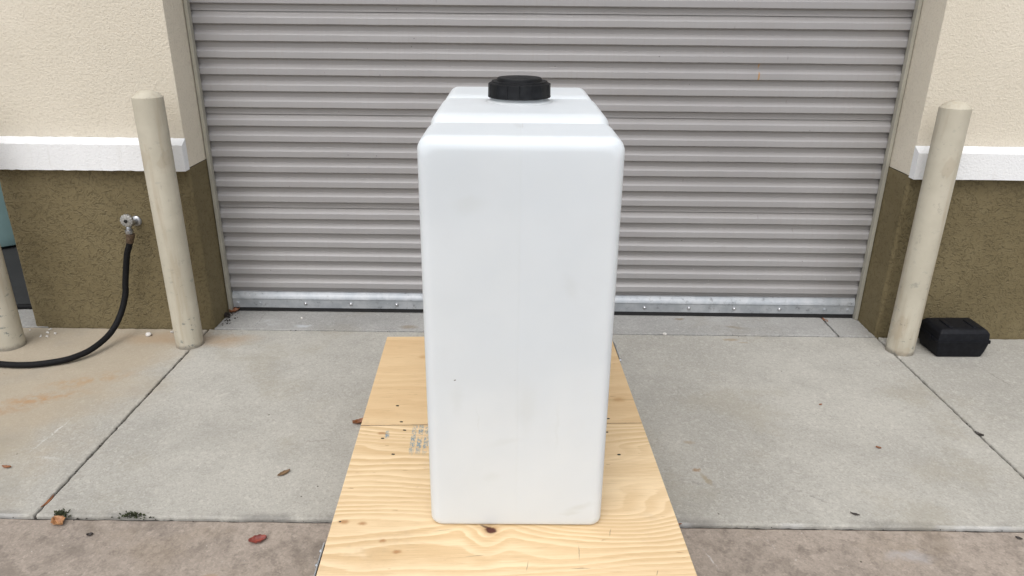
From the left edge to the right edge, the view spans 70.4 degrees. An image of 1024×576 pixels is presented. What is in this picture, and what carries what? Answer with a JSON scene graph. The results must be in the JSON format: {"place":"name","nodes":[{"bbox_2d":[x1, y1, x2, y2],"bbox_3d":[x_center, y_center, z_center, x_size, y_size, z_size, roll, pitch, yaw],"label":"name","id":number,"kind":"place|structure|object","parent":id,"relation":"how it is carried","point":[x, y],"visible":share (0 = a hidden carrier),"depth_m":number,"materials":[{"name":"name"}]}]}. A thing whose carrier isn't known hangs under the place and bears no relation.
{"place":"outdoors","nodes":[
{"label":"outdoors","id":0,"kind":"place"},
{"bbox_2d":[1,159,205,303],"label":"inside floor","id":1,"kind":"structure","parent":0,"point":[15,272],"depth_m":3.99,"materials":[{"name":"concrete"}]},
{"bbox_2d":[0,185,15,247],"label":"teal tank","id":2,"kind":"object","parent":1,"relation":"on","point":[7,239],"visible":0.04,"depth_m":4.32,"materials":[{"name":"plastic"}]},
{"bbox_2d":[0,328,207,518],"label":"apron slab","id":3,"kind":"structure","parent":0,"point":[60,424],"depth_m":2.77,"materials":[{"name":"concrete"}]},
{"bbox_2d":[0,245,26,351],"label":"bollard","id":4,"kind":"object","parent":3,"relation":"on","point":[12,336],"visible":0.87,"depth_m":3.10,"materials":[{"name":"beige paint"}]},
{"bbox_2d":[131,89,203,350],"bbox_3d":[-1.421,-0.245,3.016,0.117,1.125,0.117,-9,24,-23],"label":"bollard","id":5,"kind":"object","parent":3,"relation":"on","point":[151,122],"visible":0.96,"depth_m":2.95,"materials":[{"name":"beige paint"}]},
{"bbox_2d":[0,519,1023,575],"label":"pavement","id":6,"kind":"structure","parent":0,"point":[114,548],"depth_m":2.05,"materials":[{"name":"concrete"}]},
{"bbox_2d":[50,516,65,524],"bbox_3d":[-1.331,0.684,2.129,0.037,0.019,0.039,-6,23,-16],"label":"fallen leaf","id":7,"kind":"object","parent":6,"relation":"on","point":[57,520],"visible":1,"depth_m":2.14,"materials":[{"name":"orange plant"}]},
{"bbox_2d":[248,534,266,542],"bbox_3d":[-0.726,0.717,2.070,0.042,0.012,0.037,7,23,16],"label":"fallen leaf","id":8,"kind":"object","parent":6,"relation":"on","point":[257,538],"visible":1,"depth_m":2.08,"materials":[{"name":"red plant"}]},
{"bbox_2d":[0,0,1023,339],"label":"storage building","id":9,"kind":"structure","parent":0,"point":[774,148],"depth_m":3.17,"materials":[{"name":"beige paint"}]},
{"bbox_2d":[18,309,47,327],"bbox_3d":[-3.691,0.135,3.504,3.083,0.050,0.268,1,22,0],"label":"threshold","id":10,"kind":"object","parent":9,"relation":"attached to","point":[27,318],"visible":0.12,"depth_m":3.44,"materials":[{"name":"concrete"}]},
{"bbox_2d":[120,214,141,233],"bbox_3d":[-1.638,-0.284,3.124,0.059,0.091,0.098,1,22,0],"label":"wall tap","id":11,"kind":"object","parent":9,"relation":"attached to","point":[128,221],"depth_m":3.09,"materials":[{"name":"silver metal"}]},
{"bbox_2d":[0,233,134,367],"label":"garden hose","id":12,"kind":"object","parent":11,"relation":"hanging from","point":[107,336],"visible":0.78,"depth_m":3.13,"materials":[{"name":"black rubber"}]},
{"bbox_2d":[215,310,837,336],"bbox_3d":[0.063,0.160,3.532,2.886,0.050,0.367,1,22,0],"label":"threshold","id":13,"kind":"object","parent":9,"relation":"attached to","point":[348,321],"visible":0.27,"depth_m":3.44,"materials":[{"name":"concrete"}]},
{"bbox_2d":[229,307,239,312],"bbox_3d":[-1.349,0.107,3.527,0.047,0.024,0.038,-6,23,-16],"label":"fallen leaf","id":14,"kind":"object","parent":13,"relation":"on","point":[235,309],"visible":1,"depth_m":3.52,"materials":[{"name":"brown plant"}]},
{"bbox_2d":[183,0,922,319],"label":"roller door","id":15,"kind":"structure","parent":9,"relation":"in","point":[757,137],"depth_m":3.22,"materials":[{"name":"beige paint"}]},
{"bbox_2d":[821,318,874,337],"bbox_3d":[1.594,0.177,3.525,0.167,0.050,0.366,1,22,0],"label":"threshold","id":16,"kind":"object","parent":9,"relation":"attached to","point":[847,327],"visible":0.38,"depth_m":3.42,"materials":[{"name":"concrete"}]},
{"bbox_2d":[36,329,1023,531],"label":"apron slab","id":17,"kind":"structure","parent":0,"point":[231,425],"depth_m":2.55,"materials":[{"name":"concrete"}]},
{"bbox_2d":[53,508,70,516],"bbox_3d":[-1.339,0.668,2.157,0.056,0.018,0.035,-6,23,-16],"label":"moss tuft","id":18,"kind":"object","parent":17,"relation":"on","point":[59,512],"visible":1,"depth_m":2.15,"materials":[{"name":"green plant"}]},
{"bbox_2d":[111,511,153,519],"bbox_3d":[-1.126,0.671,2.153,0.129,0.020,0.031,1,22,0],"label":"moss tuft","id":19,"kind":"object","parent":17,"relation":"on","point":[132,514],"visible":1,"depth_m":2.15,"materials":[{"name":"green plant"}]},
{"bbox_2d":[277,469,289,475],"bbox_3d":[-0.739,0.598,2.349,0.021,0.006,0.046,19,28,38],"label":"fallen leaf","id":20,"kind":"object","parent":17,"relation":"on","point":[283,472],"visible":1,"depth_m":2.35,"materials":[{"name":"beige plant"}]},
{"bbox_2d":[352,418,362,423],"bbox_3d":[-0.553,0.482,2.625,0.048,0.020,0.025,-11,24,-26],"label":"fallen leaf","id":21,"kind":"object","parent":17,"relation":"on","point":[357,421],"visible":0.73,"depth_m":2.62,"materials":[{"name":"brown plant"}]},
{"bbox_2d":[314,337,696,575],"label":"plywood platform","id":22,"kind":"structure","parent":17,"relation":"on","point":[384,523],"depth_m":1.78,"materials":[{"name":"wood"}]},
{"bbox_2d":[417,75,624,524],"bbox_3d":[0.015,-0.047,1.965,0.416,1.003,0.856,0,22,0],"label":"water tank","id":23,"kind":"object","parent":22,"relation":"on","point":[520,180],"visible":1,"depth_m":1.56,"materials":[{"name":"white plastic"}]},
{"bbox_2d":[13,313,1023,531],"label":"dirt crumbs","id":24,"kind":"object","parent":17,"relation":"on","point":[290,330],"visible":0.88,"depth_m":2.67,"materials":[{"name":"black soil"}]},
{"bbox_2d":[878,337,1023,477],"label":"apron slab","id":25,"kind":"structure","parent":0,"point":[983,393],"depth_m":2.92,"materials":[{"name":"concrete"}]},
{"bbox_2d":[885,100,972,356],"bbox_3d":[1.723,-0.211,3.023,0.117,1.113,0.117,13,25,29],"label":"bollard","id":26,"kind":"object","parent":25,"relation":"on","point":[952,121],"visible":0.95,"depth_m":2.96,"materials":[{"name":"beige paint"}]},
{"bbox_2d":[919,318,990,356],"bbox_3d":[1.947,0.208,3.214,0.245,0.136,0.188,0,22,-1],"label":"rodent bait station","id":27,"kind":"object","parent":25,"relation":"on","point":[953,337],"visible":0.96,"depth_m":3.14,"materials":[{"name":"black plastic"}]},
{"label":"ground","id":28,"kind":"structure","parent":0,"visible":0},
{"bbox_2d":[1,517,1023,532],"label":"joint filler","id":29,"kind":"object","parent":28,"relation":"on","point":[35,518],"depth_m":2.15,"materials":[{"name":"grey"}]},
{"bbox_2d":[41,494,53,506],"bbox_3d":[-1.417,0.651,2.214,0.011,0.008,0.060,2,22,4],"label":"fallen leaf","id":30,"kind":"object","parent":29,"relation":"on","point":[48,501],"visible":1,"depth_m":2.22,"materials":[{"name":"brown plant"}]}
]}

